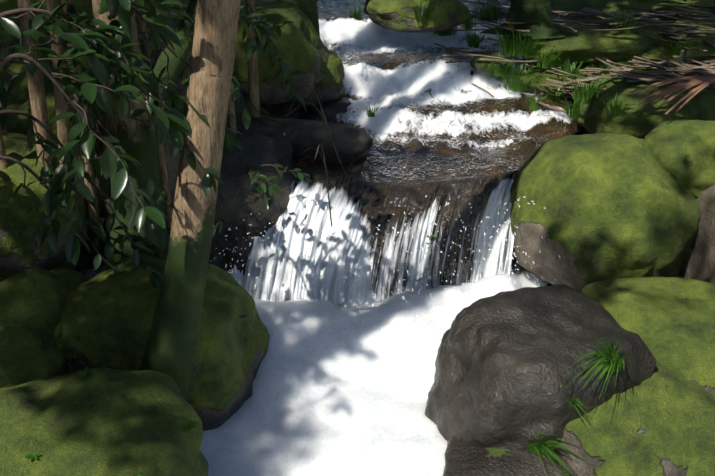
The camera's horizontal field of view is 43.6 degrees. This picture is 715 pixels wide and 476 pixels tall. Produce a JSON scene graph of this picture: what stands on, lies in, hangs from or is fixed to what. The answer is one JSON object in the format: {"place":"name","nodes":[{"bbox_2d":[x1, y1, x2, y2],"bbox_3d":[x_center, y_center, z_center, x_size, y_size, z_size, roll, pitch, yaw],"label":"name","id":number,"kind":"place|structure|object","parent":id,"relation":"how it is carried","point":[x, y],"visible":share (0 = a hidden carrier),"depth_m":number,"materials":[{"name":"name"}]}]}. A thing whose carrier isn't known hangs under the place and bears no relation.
{"place":"outdoors","nodes":[
{"label":"outdoors","id":0,"kind":"place"},
{"bbox_2d":[244,85,345,225],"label":"bare stems","id":1,"kind":"object","parent":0,"point":[336,152],"visible":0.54,"depth_m":4.89,"materials":[{"name":"brown plant"}]},
{"bbox_2d":[80,256,552,475],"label":"pool water","id":2,"kind":"structure","parent":0,"point":[344,391],"depth_m":4.31,"materials":[{"name":"white liquid"}]},
{"bbox_2d":[233,167,517,306],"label":"waterfall","id":3,"kind":"structure","parent":2,"relation":"on","point":[371,206],"depth_m":4.98,"materials":[{"name":"liquid"}]},
{"bbox_2d":[232,189,513,304],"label":"waterfall strands","id":4,"kind":"object","parent":3,"relation":"on","point":[341,289],"visible":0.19,"depth_m":4.94,"materials":[{"name":"white liquid"}]},
{"bbox_2d":[214,188,559,331],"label":"spray droplets","id":5,"kind":"object","parent":2,"relation":"on","point":[398,269],"visible":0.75,"depth_m":4.84,"materials":[{"name":"white liquid"}]},
{"bbox_2d":[443,436,576,475],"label":"rock","id":6,"kind":"object","parent":2,"relation":"in","point":[464,459],"visible":0.56,"depth_m":3.67,"materials":[{"name":"grey stone"}]},
{"bbox_2d":[425,284,655,449],"bbox_3d":[0.833,0.613,4.050,0.987,0.661,0.858,-10,29,-19],"label":"boulder","id":7,"kind":"object","parent":2,"relation":"in","point":[504,362],"visible":0.81,"depth_m":3.77,"materials":[{"name":"grey stone"}]},
{"bbox_2d":[0,0,714,277],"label":"ground","id":8,"kind":"structure","parent":0,"point":[280,110],"depth_m":5.94,"materials":[{"name":"plant"}]},
{"bbox_2d":[0,268,65,331],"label":"rock","id":9,"kind":"object","parent":8,"relation":"on","point":[33,298],"visible":0.65,"depth_m":3.94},
{"bbox_2d":[0,326,65,387],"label":"rock","id":10,"kind":"object","parent":8,"relation":"on","point":[24,357],"visible":0.46,"depth_m":3.81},
{"bbox_2d":[42,334,61,350],"bbox_3d":[-1.407,0.495,3.822,0.295,0.113,0.041,-17,31,-30],"label":"fallen stick","id":11,"kind":"object","parent":10,"relation":"on","point":[51,342],"visible":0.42,"depth_m":3.85,"materials":[{"name":"brown wood"}]},
{"bbox_2d":[0,258,74,281],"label":"rock","id":12,"kind":"object","parent":8,"relation":"on","point":[65,264],"visible":0.04,"depth_m":4.42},
{"bbox_2d":[17,0,52,164],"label":"tree stem","id":13,"kind":"object","parent":12,"relation":"on","point":[37,96],"visible":0.38,"depth_m":4.18,"materials":[{"name":"brown plant"}]},
{"bbox_2d":[0,133,86,274],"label":"rock","id":14,"kind":"object","parent":8,"relation":"on","point":[21,251],"visible":0.56,"depth_m":4.25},
{"bbox_2d":[0,125,8,168],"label":"tree stem","id":15,"kind":"object","parent":14,"relation":"on","point":[4,164],"visible":0.23,"depth_m":4.19,"materials":[{"name":"brown wood"}]},
{"bbox_2d":[47,0,80,256],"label":"tree stem","id":16,"kind":"object","parent":14,"relation":"on","point":[61,106],"visible":0.29,"depth_m":4.23,"materials":[{"name":"brown wood"}]},
{"bbox_2d":[51,267,89,290],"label":"rock","id":17,"kind":"object","parent":8,"relation":"on","point":[69,278],"visible":0.1,"depth_m":4.22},
{"bbox_2d":[0,66,185,217],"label":"bank rock","id":18,"kind":"object","parent":8,"relation":"on","point":[18,94],"visible":0.08,"depth_m":4.63,"materials":[{"name":"grey stone"}]},
{"bbox_2d":[136,9,171,227],"bbox_3d":[-1.031,-2.104,3.743,0.094,4.601,0.085,0,27,0],"label":"tree stem","id":19,"kind":"object","parent":18,"relation":"on","point":[144,43],"visible":0.44,"depth_m":4.60,"materials":[{"name":"brown wood"}]},
{"bbox_2d":[0,367,208,475],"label":"rock","id":20,"kind":"object","parent":8,"relation":"on","point":[101,421],"visible":0.96,"depth_m":3.36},
{"bbox_2d":[23,235,435,475],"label":"plants","id":21,"kind":"object","parent":20,"relation":"on","point":[87,373],"visible":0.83,"depth_m":3.52,"materials":[{"name":"green plant"}]},
{"bbox_2d":[92,0,169,266],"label":"tree trunk","id":22,"kind":"object","parent":8,"relation":"on","point":[132,138],"visible":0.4,"depth_m":4.34,"materials":[{"name":"brown plant"}]},
{"bbox_2d":[62,0,99,229],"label":"tree stem","id":23,"kind":"object","parent":22,"relation":"attached to","point":[89,169],"visible":0.27,"depth_m":4.42,"materials":[{"name":"brown wood"}]},
{"bbox_2d":[0,0,311,288],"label":"foliage","id":24,"kind":"object","parent":22,"relation":"attached to","point":[109,162],"depth_m":3.34,"materials":[{"name":"green plant"}]},
{"bbox_2d":[147,0,196,131],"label":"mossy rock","id":25,"kind":"object","parent":22,"relation":"attached to","point":[176,66],"visible":0.42,"depth_m":4.24,"materials":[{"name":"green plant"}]},
{"bbox_2d":[52,255,269,430],"bbox_3d":[-0.942,0.446,4.262,0.924,0.750,0.838,5,27,10],"label":"mossy boulder","id":26,"kind":"object","parent":8,"relation":"on","point":[231,349],"visible":0.56,"depth_m":3.95,"materials":[{"name":"green plant"}]},
{"bbox_2d":[139,0,240,402],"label":"tree trunk","id":27,"kind":"object","parent":26,"relation":"on","point":[170,348],"visible":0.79,"depth_m":3.52,"materials":[{"name":"brown plant"}]},
{"bbox_2d":[167,114,294,237],"bbox_3d":[-0.866,-0.358,5.249,1.038,0.634,0.897,0,27,0],"label":"bank rock","id":28,"kind":"object","parent":8,"relation":"on","point":[238,201],"visible":0.23,"depth_m":4.96,"materials":[{"name":"grey stone"}]},
{"bbox_2d":[228,82,236,133],"bbox_3d":[-0.717,-2.620,4.094,0.070,4.601,0.152,0,27,0],"label":"tree stem","id":29,"kind":"object","parent":28,"relation":"on","point":[231,109],"visible":0.15,"depth_m":5.00,"materials":[{"name":"brown plant"}]},
{"bbox_2d":[245,0,259,117],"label":"tree stem","id":30,"kind":"object","parent":28,"relation":"on","point":[253,79],"visible":0.62,"depth_m":5.21,"materials":[{"name":"brown plant"}]},
{"bbox_2d":[235,109,287,124],"bbox_3d":[-0.604,-0.730,5.316,0.374,0.139,0.070,-8,28,-15],"label":"fallen stick","id":31,"kind":"object","parent":28,"relation":"on","point":[264,117],"visible":0.58,"depth_m":5.35,"materials":[{"name":"brown wood"}]},
{"bbox_2d":[209,228,253,276],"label":"fallen rock","id":32,"kind":"object","parent":8,"relation":"on","point":[220,243],"visible":0.1,"depth_m":4.96,"materials":[{"name":"grey stone"}]},
{"bbox_2d":[233,0,329,105],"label":"rock","id":33,"kind":"object","parent":8,"relation":"on","point":[299,44],"visible":0.31,"depth_m":5.60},
{"bbox_2d":[276,0,319,36],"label":"rock","id":34,"kind":"object","parent":8,"relation":"on","point":[309,9],"visible":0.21,"depth_m":6.06,"materials":[{"name":"green stone"}]},
{"bbox_2d":[287,50,344,107],"bbox_3d":[-0.350,-1.101,6.088,0.532,0.372,0.453,0,27,0],"label":"rock","id":35,"kind":"object","parent":8,"relation":"on","point":[329,87],"visible":0.38,"depth_m":5.95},
{"bbox_2d":[264,118,373,162],"bbox_3d":[-0.435,-0.603,5.599,1.128,0.308,0.343,10,29,19],"label":"rock","id":36,"kind":"object","parent":8,"relation":"on","point":[353,144],"visible":0.54,"depth_m":5.37,"materials":[{"name":"grey stone"}]},
{"bbox_2d":[302,97,354,121],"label":"rock","id":37,"kind":"object","parent":8,"relation":"on","point":[334,108],"visible":0.4,"depth_m":5.93,"materials":[{"name":"grey stone"}]},
{"bbox_2d":[314,0,699,475],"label":"grass tufts","id":38,"kind":"object","parent":8,"relation":"on","point":[612,364],"visible":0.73,"depth_m":6.12,"materials":[{"name":"green plant"}]},
{"bbox_2d":[435,0,714,112],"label":"twigs","id":39,"kind":"object","parent":8,"relation":"on","point":[663,67],"visible":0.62,"depth_m":6.18,"materials":[{"name":"brown wood"}]},
{"bbox_2d":[511,19,665,62],"bbox_3d":[1.702,-1.428,6.422,1.187,0.231,0.612,-7,28,-14],"label":"rock","id":40,"kind":"object","parent":8,"relation":"on","point":[581,44],"visible":0.48,"depth_m":6.19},
{"bbox_2d":[480,0,568,38],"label":"tree trunk","id":41,"kind":"object","parent":40,"relation":"on","point":[528,11],"visible":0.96,"depth_m":6.22,"materials":[{"name":"green plant"}]},
{"bbox_2d":[510,133,700,291],"bbox_3d":[1.402,-0.183,5.084,1.050,0.832,1.182,0,27,0],"label":"mossy boulder","id":42,"kind":"object","parent":8,"relation":"on","point":[621,205],"visible":0.83,"depth_m":4.70,"materials":[{"name":"green plant"}]},
{"bbox_2d":[556,358,714,475],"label":"rock","id":43,"kind":"object","parent":8,"relation":"on","point":[650,426],"visible":0.4,"depth_m":3.61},
{"bbox_2d":[686,412,714,475],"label":"corner rock","id":44,"kind":"object","parent":43,"relation":"on","point":[702,446],"visible":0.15,"depth_m":3.53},
{"bbox_2d":[572,68,714,138],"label":"rock","id":45,"kind":"object","parent":8,"relation":"on","point":[641,121],"visible":0.42,"depth_m":5.41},
{"bbox_2d":[626,76,714,113],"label":"dry frond","id":46,"kind":"object","parent":45,"relation":"on","point":[692,81],"visible":1,"depth_m":5.06,"materials":[{"name":"brown plant"}]},
{"bbox_2d":[581,277,714,341],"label":"mossy rock","id":47,"kind":"object","parent":8,"relation":"on","point":[645,308],"visible":0.31,"depth_m":4.33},
{"bbox_2d":[644,321,714,394],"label":"rock","id":48,"kind":"object","parent":8,"relation":"on","point":[687,350],"visible":0.29,"depth_m":4.06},
{"bbox_2d":[644,119,714,197],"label":"rock","id":49,"kind":"object","parent":8,"relation":"on","point":[682,151],"visible":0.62,"depth_m":4.70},
{"bbox_2d":[679,184,714,283],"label":"boulder","id":50,"kind":"object","parent":8,"relation":"on","point":[698,263],"visible":0.23,"depth_m":4.63,"materials":[{"name":"grey stone"}]},
{"bbox_2d":[293,0,590,182],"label":"stream water","id":51,"kind":"structure","parent":0,"point":[436,118],"depth_m":5.95,"materials":[{"name":"white liquid"}]},
{"bbox_2d":[364,0,470,32],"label":"mossy rock","id":52,"kind":"object","parent":51,"relation":"on","point":[396,15],"visible":1,"depth_m":6.38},
{"bbox_2d":[471,52,509,73],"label":"rock","id":53,"kind":"object","parent":51,"relation":"on","point":[477,64],"visible":0.58,"depth_m":6.29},
{"bbox_2d":[510,65,590,95],"bbox_3d":[1.399,-1.117,6.312,0.636,0.158,0.412,0,27,0],"label":"rock","id":54,"kind":"object","parent":51,"relation":"on","point":[545,74],"visible":0.25,"depth_m":6.17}
]}

